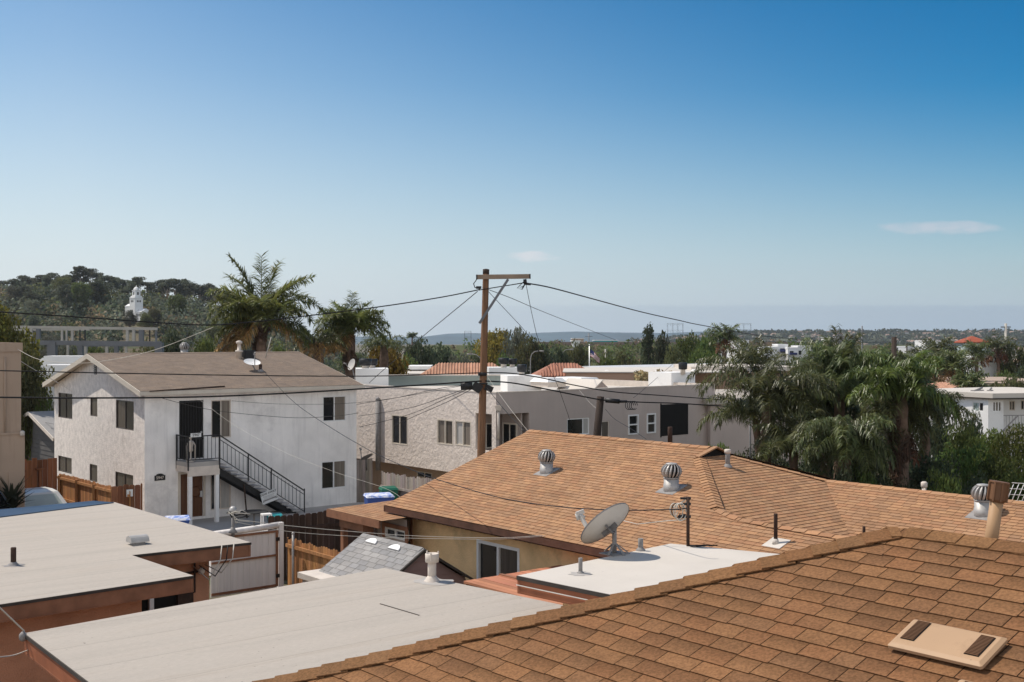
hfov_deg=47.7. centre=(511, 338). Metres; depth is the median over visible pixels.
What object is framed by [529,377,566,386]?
roof skylight
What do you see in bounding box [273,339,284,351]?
slope tree
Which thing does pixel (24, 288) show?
eucalyptus tree
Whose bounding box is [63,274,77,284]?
eucalyptus tree
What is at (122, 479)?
window
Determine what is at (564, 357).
slope tree
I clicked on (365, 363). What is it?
roof fan
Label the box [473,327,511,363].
tree
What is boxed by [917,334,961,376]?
fan palm
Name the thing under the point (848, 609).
house
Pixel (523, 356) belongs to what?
slope tree
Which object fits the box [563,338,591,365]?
slope tree
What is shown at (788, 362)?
slope tree
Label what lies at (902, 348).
villa
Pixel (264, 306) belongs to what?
feather palm
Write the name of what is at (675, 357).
slope tree
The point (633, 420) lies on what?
window
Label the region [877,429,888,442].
slope tree
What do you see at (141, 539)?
box vent
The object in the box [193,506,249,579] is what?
service mast
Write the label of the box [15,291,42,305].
eucalyptus tree
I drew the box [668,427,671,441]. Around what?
vent pipe
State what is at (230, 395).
overhead cable
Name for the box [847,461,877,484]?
shrub
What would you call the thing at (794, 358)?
fan palm
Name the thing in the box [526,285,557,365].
overhead cable
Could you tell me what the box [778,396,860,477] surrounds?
queen palm
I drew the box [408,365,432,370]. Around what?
roof
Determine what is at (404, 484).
picket fence
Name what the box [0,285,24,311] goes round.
slope tree
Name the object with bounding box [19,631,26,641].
cable bracket
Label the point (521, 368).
roof fan
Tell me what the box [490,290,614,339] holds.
overhead cable
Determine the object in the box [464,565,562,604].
patio cover
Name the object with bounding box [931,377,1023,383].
tan flat house
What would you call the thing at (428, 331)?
overhead cable
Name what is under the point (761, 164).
sky
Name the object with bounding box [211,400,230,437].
window
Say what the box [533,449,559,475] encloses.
turbine vent
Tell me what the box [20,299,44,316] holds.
slope tree
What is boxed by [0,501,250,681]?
flat roof house
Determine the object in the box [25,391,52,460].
shrub
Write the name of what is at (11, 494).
yucca plant
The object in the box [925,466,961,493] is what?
shrub
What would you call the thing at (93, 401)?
window
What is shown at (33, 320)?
eucalyptus tree
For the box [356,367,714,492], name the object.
apartment building
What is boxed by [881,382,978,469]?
queen palm
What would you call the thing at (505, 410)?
overhead cable
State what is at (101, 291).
slope tree
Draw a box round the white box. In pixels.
[297,569,335,582]
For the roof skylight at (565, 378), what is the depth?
54.64 m
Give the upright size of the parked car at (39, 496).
1.524 m
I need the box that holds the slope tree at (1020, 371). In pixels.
[1014,364,1023,377]
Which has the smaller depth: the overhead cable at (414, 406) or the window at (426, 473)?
the overhead cable at (414, 406)
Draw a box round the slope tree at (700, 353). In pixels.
[687,345,717,363]
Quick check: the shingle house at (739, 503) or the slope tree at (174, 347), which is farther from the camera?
the slope tree at (174, 347)
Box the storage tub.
[267,512,281,520]
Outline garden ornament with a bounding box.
[186,435,195,461]
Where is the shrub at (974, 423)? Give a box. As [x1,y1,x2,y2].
[959,403,983,442]
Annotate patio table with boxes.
[240,509,267,525]
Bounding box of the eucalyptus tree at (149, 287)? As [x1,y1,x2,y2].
[144,282,159,292]
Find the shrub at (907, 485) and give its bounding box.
[899,476,921,489]
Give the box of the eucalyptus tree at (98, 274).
[93,272,105,282]
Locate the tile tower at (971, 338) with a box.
[954,336,985,351]
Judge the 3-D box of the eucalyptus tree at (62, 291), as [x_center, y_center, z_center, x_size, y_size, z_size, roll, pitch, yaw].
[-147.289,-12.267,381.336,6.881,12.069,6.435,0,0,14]
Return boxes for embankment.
[424,345,946,365]
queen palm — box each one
[686,334,841,462]
[696,392,806,453]
[750,408,825,469]
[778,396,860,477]
[788,412,896,481]
[791,323,889,477]
[841,350,960,487]
[857,387,946,486]
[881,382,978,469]
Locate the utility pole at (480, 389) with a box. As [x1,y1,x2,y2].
[461,269,530,456]
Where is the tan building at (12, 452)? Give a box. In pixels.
[0,342,24,507]
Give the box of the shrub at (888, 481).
[874,470,901,487]
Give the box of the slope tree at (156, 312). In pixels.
[147,307,161,330]
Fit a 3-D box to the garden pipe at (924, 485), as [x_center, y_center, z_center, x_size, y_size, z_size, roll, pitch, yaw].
[10.674,5.349,30.000,0.170,3.301,0.162,0,0,0]
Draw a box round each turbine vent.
[179,342,188,351]
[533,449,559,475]
[655,462,687,494]
[964,483,989,519]
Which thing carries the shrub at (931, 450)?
on the ground
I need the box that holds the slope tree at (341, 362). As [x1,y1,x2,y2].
[335,351,364,372]
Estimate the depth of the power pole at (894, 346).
57.90 m
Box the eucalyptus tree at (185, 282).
[173,278,196,297]
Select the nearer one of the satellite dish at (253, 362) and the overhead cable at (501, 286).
the overhead cable at (501, 286)
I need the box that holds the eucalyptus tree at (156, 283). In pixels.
[151,281,163,294]
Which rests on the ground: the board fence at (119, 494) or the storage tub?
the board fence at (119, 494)
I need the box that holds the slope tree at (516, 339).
[499,325,527,365]
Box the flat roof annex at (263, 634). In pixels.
[24,568,562,681]
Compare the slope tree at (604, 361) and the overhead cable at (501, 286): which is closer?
the overhead cable at (501, 286)
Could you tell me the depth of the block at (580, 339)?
520.00 m
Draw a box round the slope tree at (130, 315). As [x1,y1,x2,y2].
[122,310,138,326]
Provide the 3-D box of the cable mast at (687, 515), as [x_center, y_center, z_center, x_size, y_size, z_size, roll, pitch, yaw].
[2.220,2.600,16.544,1.406,0.700,0.188,0,0,12]
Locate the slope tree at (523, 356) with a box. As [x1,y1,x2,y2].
[514,330,545,373]
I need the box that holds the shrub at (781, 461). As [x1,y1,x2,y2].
[742,447,788,467]
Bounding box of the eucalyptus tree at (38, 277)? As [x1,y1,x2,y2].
[32,275,42,284]
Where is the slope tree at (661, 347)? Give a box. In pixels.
[652,329,672,364]
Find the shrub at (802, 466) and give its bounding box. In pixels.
[798,457,832,478]
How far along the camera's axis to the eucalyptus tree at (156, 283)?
461.66 m
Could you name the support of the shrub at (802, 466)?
on the ground
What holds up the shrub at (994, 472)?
on the ground
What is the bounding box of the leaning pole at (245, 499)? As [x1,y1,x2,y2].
[243,484,247,517]
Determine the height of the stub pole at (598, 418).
4.840 m
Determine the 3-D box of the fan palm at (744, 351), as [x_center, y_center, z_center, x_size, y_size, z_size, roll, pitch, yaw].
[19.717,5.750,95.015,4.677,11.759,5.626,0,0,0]
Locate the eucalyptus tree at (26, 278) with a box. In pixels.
[15,275,36,286]
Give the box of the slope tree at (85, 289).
[65,281,93,307]
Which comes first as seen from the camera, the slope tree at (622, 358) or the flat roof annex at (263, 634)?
the flat roof annex at (263, 634)
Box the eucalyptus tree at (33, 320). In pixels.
[25,315,41,332]
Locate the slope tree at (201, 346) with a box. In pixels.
[190,333,218,351]
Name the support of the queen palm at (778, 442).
on the ground
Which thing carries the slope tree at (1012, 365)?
on the ground
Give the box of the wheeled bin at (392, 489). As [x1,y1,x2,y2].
[378,486,398,499]
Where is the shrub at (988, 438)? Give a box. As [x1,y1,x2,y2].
[963,427,1011,481]
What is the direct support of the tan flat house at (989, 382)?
on the ground
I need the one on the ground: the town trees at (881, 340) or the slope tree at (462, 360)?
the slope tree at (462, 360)
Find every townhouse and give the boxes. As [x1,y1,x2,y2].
[757,346,778,361]
[772,344,787,363]
[785,347,797,362]
[791,345,810,359]
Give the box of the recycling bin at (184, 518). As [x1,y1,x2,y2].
[165,515,190,523]
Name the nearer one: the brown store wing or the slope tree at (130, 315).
the brown store wing
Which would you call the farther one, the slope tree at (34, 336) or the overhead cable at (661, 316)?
the slope tree at (34, 336)
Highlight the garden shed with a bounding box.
[319,533,472,583]
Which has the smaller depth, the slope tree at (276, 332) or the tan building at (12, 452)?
the tan building at (12, 452)
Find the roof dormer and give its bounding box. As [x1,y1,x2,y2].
[557,378,607,388]
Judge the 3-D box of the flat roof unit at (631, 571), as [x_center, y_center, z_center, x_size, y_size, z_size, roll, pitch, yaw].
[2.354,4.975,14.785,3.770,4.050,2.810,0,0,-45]
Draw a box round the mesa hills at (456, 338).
[355,330,932,343]
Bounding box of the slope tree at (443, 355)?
[430,341,453,363]
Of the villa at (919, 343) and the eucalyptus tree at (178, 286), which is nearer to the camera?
the villa at (919, 343)
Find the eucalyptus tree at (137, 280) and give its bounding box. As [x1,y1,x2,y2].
[131,276,146,288]
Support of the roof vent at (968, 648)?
on the house at (848, 609)
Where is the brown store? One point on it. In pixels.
(619, 373)
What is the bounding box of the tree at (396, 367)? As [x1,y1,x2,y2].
[361,343,410,374]
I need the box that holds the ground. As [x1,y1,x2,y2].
[209,344,1016,599]
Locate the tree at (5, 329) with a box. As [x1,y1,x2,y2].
[0,301,54,408]
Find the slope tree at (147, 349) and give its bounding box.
[130,337,154,352]
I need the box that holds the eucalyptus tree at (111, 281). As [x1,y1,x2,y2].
[98,275,121,290]
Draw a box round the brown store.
[563,367,723,380]
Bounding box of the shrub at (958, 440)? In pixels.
[941,418,981,461]
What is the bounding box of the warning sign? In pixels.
[260,488,277,504]
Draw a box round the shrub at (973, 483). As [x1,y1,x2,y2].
[958,469,990,494]
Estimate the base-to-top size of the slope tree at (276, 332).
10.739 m
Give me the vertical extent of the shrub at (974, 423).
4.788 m
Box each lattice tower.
[464,331,470,353]
[667,323,682,339]
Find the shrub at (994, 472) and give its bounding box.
[964,451,1023,497]
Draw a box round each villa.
[727,340,748,362]
[897,346,920,353]
[914,340,941,345]
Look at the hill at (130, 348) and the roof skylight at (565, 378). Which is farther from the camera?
the hill at (130, 348)
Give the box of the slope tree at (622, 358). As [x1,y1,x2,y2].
[615,346,638,364]
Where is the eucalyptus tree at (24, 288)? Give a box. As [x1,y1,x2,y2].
[14,285,34,298]
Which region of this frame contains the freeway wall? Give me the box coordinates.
[537,342,799,344]
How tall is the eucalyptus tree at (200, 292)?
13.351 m
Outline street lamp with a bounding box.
[530,350,543,373]
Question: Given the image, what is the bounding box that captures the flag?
[589,344,599,365]
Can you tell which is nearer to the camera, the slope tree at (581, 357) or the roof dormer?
the roof dormer
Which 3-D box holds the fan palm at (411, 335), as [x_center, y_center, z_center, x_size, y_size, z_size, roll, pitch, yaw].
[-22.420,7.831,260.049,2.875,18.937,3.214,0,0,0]
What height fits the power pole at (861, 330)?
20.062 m
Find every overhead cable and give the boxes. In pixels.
[0,289,479,325]
[0,370,480,376]
[0,380,480,398]
[0,607,24,631]
[0,650,27,657]
[18,327,212,362]
[21,361,71,390]
[162,398,356,417]
[199,399,399,496]
[235,519,542,537]
[237,522,540,538]
[238,386,458,404]
[260,367,685,510]
[356,385,460,404]
[361,390,461,415]
[361,390,465,426]
[369,291,477,382]
[394,390,469,425]
[480,282,525,289]
[485,380,722,406]
[486,387,525,431]
[487,372,737,400]
[489,292,574,433]
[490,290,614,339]
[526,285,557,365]
[531,283,872,342]
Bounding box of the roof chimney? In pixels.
[235,341,254,358]
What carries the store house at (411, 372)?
on the ground
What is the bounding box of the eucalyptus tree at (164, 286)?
[152,279,175,299]
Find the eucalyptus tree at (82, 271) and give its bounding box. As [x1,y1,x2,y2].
[67,266,90,282]
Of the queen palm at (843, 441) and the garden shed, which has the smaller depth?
the garden shed
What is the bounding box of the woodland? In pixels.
[0,281,371,374]
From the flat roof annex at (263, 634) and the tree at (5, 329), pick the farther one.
the tree at (5, 329)
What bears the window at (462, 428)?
in the apartment building at (438, 441)
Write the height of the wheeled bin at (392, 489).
1.312 m
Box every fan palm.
[406,331,417,344]
[703,323,742,363]
[727,337,778,363]
[789,356,809,376]
[897,350,932,366]
[898,341,946,380]
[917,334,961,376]
[927,348,982,382]
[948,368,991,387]
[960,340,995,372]
[976,331,1019,375]
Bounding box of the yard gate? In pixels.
[211,522,283,597]
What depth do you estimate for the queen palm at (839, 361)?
41.52 m
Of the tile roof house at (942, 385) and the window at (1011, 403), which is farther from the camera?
the tile roof house at (942, 385)
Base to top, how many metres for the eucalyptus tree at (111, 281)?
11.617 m
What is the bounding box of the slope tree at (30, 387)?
[21,338,47,460]
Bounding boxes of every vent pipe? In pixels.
[4,547,24,566]
[414,551,453,584]
[569,557,591,575]
[636,538,644,550]
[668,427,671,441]
[724,449,731,467]
[761,513,790,548]
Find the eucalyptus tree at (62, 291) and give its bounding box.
[54,284,76,307]
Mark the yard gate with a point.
(261, 567)
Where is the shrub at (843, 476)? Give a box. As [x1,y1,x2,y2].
[827,460,853,481]
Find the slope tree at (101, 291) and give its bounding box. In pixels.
[85,279,110,304]
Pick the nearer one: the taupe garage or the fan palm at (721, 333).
the taupe garage
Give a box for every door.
[179,400,202,458]
[181,474,202,516]
[476,539,519,578]
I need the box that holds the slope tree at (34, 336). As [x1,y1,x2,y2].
[8,323,44,358]
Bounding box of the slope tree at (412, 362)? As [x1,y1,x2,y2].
[401,352,417,368]
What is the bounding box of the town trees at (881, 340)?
[630,328,1023,352]
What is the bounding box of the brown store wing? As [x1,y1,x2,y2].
[673,364,793,388]
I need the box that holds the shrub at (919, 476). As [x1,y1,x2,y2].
[909,450,962,493]
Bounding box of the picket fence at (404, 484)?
[380,471,433,497]
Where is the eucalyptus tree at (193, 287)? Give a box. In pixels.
[181,283,198,298]
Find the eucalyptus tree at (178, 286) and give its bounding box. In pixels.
[167,278,186,294]
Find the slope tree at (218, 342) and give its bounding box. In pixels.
[215,338,226,351]
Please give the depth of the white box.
25.06 m
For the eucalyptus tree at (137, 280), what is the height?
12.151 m
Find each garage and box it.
[21,411,53,486]
[703,389,803,467]
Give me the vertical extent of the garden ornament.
1.000 m
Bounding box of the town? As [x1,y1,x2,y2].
[638,330,1023,350]
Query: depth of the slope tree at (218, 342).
322.95 m
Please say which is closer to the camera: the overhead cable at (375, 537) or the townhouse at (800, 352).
the overhead cable at (375, 537)
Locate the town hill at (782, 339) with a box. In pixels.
[618,332,1021,344]
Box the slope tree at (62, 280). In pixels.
[49,275,72,291]
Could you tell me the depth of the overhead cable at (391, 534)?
23.83 m
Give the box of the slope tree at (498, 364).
[496,351,516,366]
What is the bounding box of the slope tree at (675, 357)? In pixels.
[663,342,686,363]
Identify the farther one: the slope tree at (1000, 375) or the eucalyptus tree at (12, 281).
the eucalyptus tree at (12, 281)
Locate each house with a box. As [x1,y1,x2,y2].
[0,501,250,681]
[42,351,364,519]
[252,526,1023,681]
[355,370,423,375]
[384,430,1023,579]
[421,363,498,374]
[532,363,583,376]
[930,382,957,387]
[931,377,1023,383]
[945,380,1009,386]
[963,353,1004,376]
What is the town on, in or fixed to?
on the town hill at (782, 339)
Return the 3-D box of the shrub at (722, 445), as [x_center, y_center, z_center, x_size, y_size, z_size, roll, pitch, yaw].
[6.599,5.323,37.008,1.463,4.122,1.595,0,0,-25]
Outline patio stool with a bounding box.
[260,513,271,530]
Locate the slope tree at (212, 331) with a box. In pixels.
[205,323,222,343]
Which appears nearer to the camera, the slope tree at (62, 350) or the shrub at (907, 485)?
the shrub at (907, 485)
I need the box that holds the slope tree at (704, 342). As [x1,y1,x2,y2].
[694,333,722,363]
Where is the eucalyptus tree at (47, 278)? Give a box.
[40,272,59,287]
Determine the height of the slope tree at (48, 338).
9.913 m
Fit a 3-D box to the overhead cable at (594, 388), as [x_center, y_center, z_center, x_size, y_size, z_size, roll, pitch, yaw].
[5.974,2.078,46.278,18.859,1.856,0.646,0,0,-44]
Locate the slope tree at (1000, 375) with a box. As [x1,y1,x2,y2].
[993,368,1016,377]
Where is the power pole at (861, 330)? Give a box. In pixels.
[859,326,864,350]
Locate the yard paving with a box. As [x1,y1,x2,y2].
[192,502,364,575]
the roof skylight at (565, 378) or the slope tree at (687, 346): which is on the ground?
the slope tree at (687, 346)
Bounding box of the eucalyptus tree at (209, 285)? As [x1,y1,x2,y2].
[197,283,214,302]
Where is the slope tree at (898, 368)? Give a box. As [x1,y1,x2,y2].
[879,347,901,400]
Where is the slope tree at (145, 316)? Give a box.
[136,311,153,334]
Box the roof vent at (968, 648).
[888,619,1007,669]
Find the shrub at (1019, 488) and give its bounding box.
[1001,469,1023,500]
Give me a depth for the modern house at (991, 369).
152.12 m
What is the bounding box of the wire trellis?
[1008,483,1023,500]
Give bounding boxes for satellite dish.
[244,352,260,370]
[343,359,355,379]
[359,447,372,469]
[575,503,629,555]
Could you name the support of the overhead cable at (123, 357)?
attached to the tan building at (12, 452)
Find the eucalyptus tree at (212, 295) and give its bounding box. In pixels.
[209,287,225,306]
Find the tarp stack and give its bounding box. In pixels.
[363,492,394,503]
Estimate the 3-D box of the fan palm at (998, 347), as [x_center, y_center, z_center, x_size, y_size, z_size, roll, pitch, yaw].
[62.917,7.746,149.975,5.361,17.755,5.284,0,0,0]
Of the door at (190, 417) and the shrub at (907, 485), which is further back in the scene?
the door at (190, 417)
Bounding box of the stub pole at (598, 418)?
[593,396,637,435]
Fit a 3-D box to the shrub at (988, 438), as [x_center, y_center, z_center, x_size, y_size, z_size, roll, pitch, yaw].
[18.246,5.361,43.802,2.392,4.030,2.608,0,0,28]
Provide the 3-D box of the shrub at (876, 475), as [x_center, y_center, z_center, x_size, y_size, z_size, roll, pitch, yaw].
[13.625,5.523,45.187,2.773,3.627,2.928,0,0,15]
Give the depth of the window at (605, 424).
52.07 m
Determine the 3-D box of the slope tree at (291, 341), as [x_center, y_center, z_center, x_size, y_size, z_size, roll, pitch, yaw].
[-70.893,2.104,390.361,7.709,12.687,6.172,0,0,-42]
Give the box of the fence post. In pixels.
[292,532,294,583]
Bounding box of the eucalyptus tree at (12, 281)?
[2,278,22,290]
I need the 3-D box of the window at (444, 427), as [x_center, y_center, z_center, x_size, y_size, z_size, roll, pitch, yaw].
[-2.907,4.089,50.783,0.090,1.104,1.187,0,0,-39]
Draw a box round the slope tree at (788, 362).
[783,354,795,373]
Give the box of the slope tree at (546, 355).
[525,341,553,373]
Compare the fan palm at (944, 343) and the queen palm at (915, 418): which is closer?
the queen palm at (915, 418)
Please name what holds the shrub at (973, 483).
on the ground
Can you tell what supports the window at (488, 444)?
in the apartment building at (438, 441)
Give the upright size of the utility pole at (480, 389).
9.421 m
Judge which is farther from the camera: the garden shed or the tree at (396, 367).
the tree at (396, 367)
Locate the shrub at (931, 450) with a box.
[878,447,937,484]
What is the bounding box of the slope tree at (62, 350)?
[58,345,76,355]
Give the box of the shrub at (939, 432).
[929,415,961,459]
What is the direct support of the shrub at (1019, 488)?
on the ground
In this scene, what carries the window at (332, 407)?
in the two storey house at (116, 442)
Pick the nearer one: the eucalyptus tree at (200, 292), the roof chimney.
the roof chimney
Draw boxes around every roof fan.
[359,359,371,367]
[370,359,377,367]
[498,358,508,366]
[509,359,516,366]
[517,364,526,373]
[678,362,686,373]
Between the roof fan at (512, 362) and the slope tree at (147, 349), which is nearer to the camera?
the roof fan at (512, 362)
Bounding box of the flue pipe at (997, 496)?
[985,480,1009,538]
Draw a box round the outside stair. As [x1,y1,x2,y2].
[176,434,304,524]
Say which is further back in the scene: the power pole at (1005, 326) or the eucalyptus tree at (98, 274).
the eucalyptus tree at (98, 274)
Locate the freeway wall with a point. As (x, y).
(596, 343)
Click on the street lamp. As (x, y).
(531, 356)
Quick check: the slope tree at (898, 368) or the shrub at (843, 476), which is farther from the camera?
the slope tree at (898, 368)
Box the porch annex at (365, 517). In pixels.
[326,500,409,550]
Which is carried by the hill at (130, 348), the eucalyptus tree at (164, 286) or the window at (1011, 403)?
the eucalyptus tree at (164, 286)
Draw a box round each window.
[59,393,71,418]
[59,456,71,473]
[90,464,96,481]
[91,399,96,416]
[116,400,133,430]
[116,472,132,486]
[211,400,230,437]
[211,475,230,509]
[321,460,345,489]
[323,396,345,421]
[385,527,404,540]
[391,414,407,445]
[417,471,431,478]
[437,419,452,445]
[455,420,470,446]
[485,423,491,448]
[503,422,517,443]
[567,417,588,433]
[602,421,608,436]
[628,414,638,434]
[646,413,655,433]
[972,402,983,411]
[993,401,1000,411]
[1009,401,1014,410]
[1021,400,1023,409]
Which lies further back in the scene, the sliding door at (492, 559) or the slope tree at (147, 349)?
the slope tree at (147, 349)
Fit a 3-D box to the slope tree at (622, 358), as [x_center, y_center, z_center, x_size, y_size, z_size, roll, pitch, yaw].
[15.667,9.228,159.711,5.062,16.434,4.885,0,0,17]
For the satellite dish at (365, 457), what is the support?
attached to the board fence at (363, 474)
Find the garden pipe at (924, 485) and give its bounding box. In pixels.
[921,481,927,489]
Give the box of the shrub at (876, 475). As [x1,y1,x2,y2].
[851,450,888,484]
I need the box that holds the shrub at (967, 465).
[935,442,992,493]
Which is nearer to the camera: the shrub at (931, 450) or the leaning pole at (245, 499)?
the leaning pole at (245, 499)
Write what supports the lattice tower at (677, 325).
on the ground
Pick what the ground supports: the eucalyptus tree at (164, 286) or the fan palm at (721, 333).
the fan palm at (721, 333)
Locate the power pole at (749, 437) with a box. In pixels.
[749,365,750,457]
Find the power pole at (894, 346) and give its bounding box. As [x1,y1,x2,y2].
[891,337,896,365]
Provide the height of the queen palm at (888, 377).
6.951 m
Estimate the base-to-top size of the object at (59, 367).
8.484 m
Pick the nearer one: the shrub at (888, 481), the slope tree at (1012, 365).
the shrub at (888, 481)
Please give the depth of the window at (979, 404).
58.53 m
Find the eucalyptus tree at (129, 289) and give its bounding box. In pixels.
[121,280,143,294]
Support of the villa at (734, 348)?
on the ground
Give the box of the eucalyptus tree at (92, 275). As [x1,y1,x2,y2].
[81,268,98,282]
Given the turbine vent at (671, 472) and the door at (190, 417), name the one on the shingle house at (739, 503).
the turbine vent at (671, 472)
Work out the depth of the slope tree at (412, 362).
99.63 m
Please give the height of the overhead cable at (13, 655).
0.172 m
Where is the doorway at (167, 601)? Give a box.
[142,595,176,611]
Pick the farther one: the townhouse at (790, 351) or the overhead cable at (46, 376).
the townhouse at (790, 351)
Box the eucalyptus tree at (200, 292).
[191,284,211,302]
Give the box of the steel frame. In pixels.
[12,326,163,355]
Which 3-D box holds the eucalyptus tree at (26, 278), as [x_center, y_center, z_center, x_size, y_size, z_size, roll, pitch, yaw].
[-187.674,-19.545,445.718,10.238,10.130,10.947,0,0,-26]
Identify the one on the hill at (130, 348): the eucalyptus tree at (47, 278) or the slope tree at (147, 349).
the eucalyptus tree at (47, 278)
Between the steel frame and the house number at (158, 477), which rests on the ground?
the steel frame
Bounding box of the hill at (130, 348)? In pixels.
[12,304,204,354]
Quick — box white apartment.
[913,387,1023,471]
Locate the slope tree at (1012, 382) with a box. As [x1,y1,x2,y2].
[989,371,1023,387]
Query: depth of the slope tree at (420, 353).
149.42 m
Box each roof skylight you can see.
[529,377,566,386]
[557,376,597,387]
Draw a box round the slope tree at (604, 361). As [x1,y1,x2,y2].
[596,350,619,365]
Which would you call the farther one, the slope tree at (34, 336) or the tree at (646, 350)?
the slope tree at (34, 336)
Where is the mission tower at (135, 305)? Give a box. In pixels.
[125,286,148,320]
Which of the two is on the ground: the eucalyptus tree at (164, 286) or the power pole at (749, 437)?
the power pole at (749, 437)
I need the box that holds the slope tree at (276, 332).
[268,321,289,338]
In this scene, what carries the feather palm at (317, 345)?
on the ground
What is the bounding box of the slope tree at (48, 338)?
[39,335,60,355]
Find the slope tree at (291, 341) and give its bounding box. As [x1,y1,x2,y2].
[289,330,307,351]
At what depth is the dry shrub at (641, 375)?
67.63 m
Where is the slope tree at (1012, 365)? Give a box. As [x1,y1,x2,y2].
[1000,341,1023,376]
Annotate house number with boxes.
[155,474,164,480]
[191,433,200,436]
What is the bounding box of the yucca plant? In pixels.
[0,470,36,507]
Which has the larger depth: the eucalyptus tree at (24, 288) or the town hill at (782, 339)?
the town hill at (782, 339)
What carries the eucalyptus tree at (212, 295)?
on the hill at (130, 348)
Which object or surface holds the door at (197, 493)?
in the two storey house at (116, 442)
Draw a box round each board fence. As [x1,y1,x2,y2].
[25,458,56,489]
[57,474,129,506]
[112,483,141,509]
[268,510,377,579]
[285,537,339,584]
[356,458,371,501]
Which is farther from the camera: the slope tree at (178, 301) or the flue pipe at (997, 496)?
the slope tree at (178, 301)
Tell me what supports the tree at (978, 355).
on the ground
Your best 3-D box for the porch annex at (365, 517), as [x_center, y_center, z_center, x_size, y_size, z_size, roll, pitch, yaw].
[-2.555,5.651,29.943,3.620,2.698,2.585,0,0,-39]
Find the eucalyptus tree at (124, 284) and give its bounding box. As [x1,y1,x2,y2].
[112,279,128,288]
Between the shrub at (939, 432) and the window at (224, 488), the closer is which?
the window at (224, 488)
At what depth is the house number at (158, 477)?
43.84 m
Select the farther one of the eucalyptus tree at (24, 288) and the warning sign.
the eucalyptus tree at (24, 288)
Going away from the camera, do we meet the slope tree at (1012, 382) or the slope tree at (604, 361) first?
the slope tree at (1012, 382)
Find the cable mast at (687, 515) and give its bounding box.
[625,497,717,546]
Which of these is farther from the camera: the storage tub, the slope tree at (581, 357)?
the slope tree at (581, 357)
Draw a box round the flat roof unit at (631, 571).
[516,544,777,605]
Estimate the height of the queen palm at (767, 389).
7.466 m
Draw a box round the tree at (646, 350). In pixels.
[639,321,654,364]
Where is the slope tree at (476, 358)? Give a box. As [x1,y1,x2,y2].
[466,353,479,362]
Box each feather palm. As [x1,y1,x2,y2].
[205,250,324,352]
[293,326,348,363]
[313,290,392,378]
[357,332,413,367]
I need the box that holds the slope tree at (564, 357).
[545,343,569,365]
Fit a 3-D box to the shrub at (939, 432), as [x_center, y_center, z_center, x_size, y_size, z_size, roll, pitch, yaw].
[18.928,5.200,51.141,1.934,4.703,2.042,0,0,-10]
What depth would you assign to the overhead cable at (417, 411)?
46.24 m
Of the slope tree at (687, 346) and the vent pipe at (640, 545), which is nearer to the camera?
the vent pipe at (640, 545)
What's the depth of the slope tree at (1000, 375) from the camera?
120.00 m
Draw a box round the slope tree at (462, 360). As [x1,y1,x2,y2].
[448,353,470,362]
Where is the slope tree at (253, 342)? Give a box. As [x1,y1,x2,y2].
[244,329,268,349]
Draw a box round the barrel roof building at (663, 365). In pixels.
[582,363,705,366]
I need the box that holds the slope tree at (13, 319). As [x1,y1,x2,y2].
[7,313,21,333]
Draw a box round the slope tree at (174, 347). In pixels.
[159,325,182,351]
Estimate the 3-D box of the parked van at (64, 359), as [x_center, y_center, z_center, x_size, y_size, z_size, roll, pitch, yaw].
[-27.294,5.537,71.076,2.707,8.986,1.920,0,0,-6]
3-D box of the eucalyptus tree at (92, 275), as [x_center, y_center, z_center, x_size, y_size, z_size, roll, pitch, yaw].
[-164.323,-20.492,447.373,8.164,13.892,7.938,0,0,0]
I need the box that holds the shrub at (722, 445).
[708,441,736,454]
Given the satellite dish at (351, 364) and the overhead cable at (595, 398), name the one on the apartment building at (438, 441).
the satellite dish at (351, 364)
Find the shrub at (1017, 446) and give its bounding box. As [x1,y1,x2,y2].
[988,422,1023,475]
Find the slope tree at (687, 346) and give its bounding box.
[674,331,701,362]
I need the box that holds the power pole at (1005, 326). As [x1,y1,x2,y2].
[1001,323,1010,349]
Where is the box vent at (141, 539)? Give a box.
[126,534,148,545]
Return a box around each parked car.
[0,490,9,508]
[25,487,66,506]
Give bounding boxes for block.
[570,340,579,346]
[571,338,583,341]
[592,340,617,341]
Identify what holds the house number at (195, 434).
attached to the outside stair
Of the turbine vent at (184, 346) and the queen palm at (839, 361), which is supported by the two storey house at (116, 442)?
the turbine vent at (184, 346)
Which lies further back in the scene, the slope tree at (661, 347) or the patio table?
the slope tree at (661, 347)
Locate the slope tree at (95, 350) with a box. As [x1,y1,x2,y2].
[73,346,104,355]
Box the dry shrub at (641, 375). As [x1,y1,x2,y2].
[633,368,671,380]
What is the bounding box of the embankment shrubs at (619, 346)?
[450,337,897,367]
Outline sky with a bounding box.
[0,0,1023,336]
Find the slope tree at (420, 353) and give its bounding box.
[404,335,438,365]
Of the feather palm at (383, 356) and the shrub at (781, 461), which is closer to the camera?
the shrub at (781, 461)
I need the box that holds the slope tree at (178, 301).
[164,293,187,314]
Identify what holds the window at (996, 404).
in the white apartment

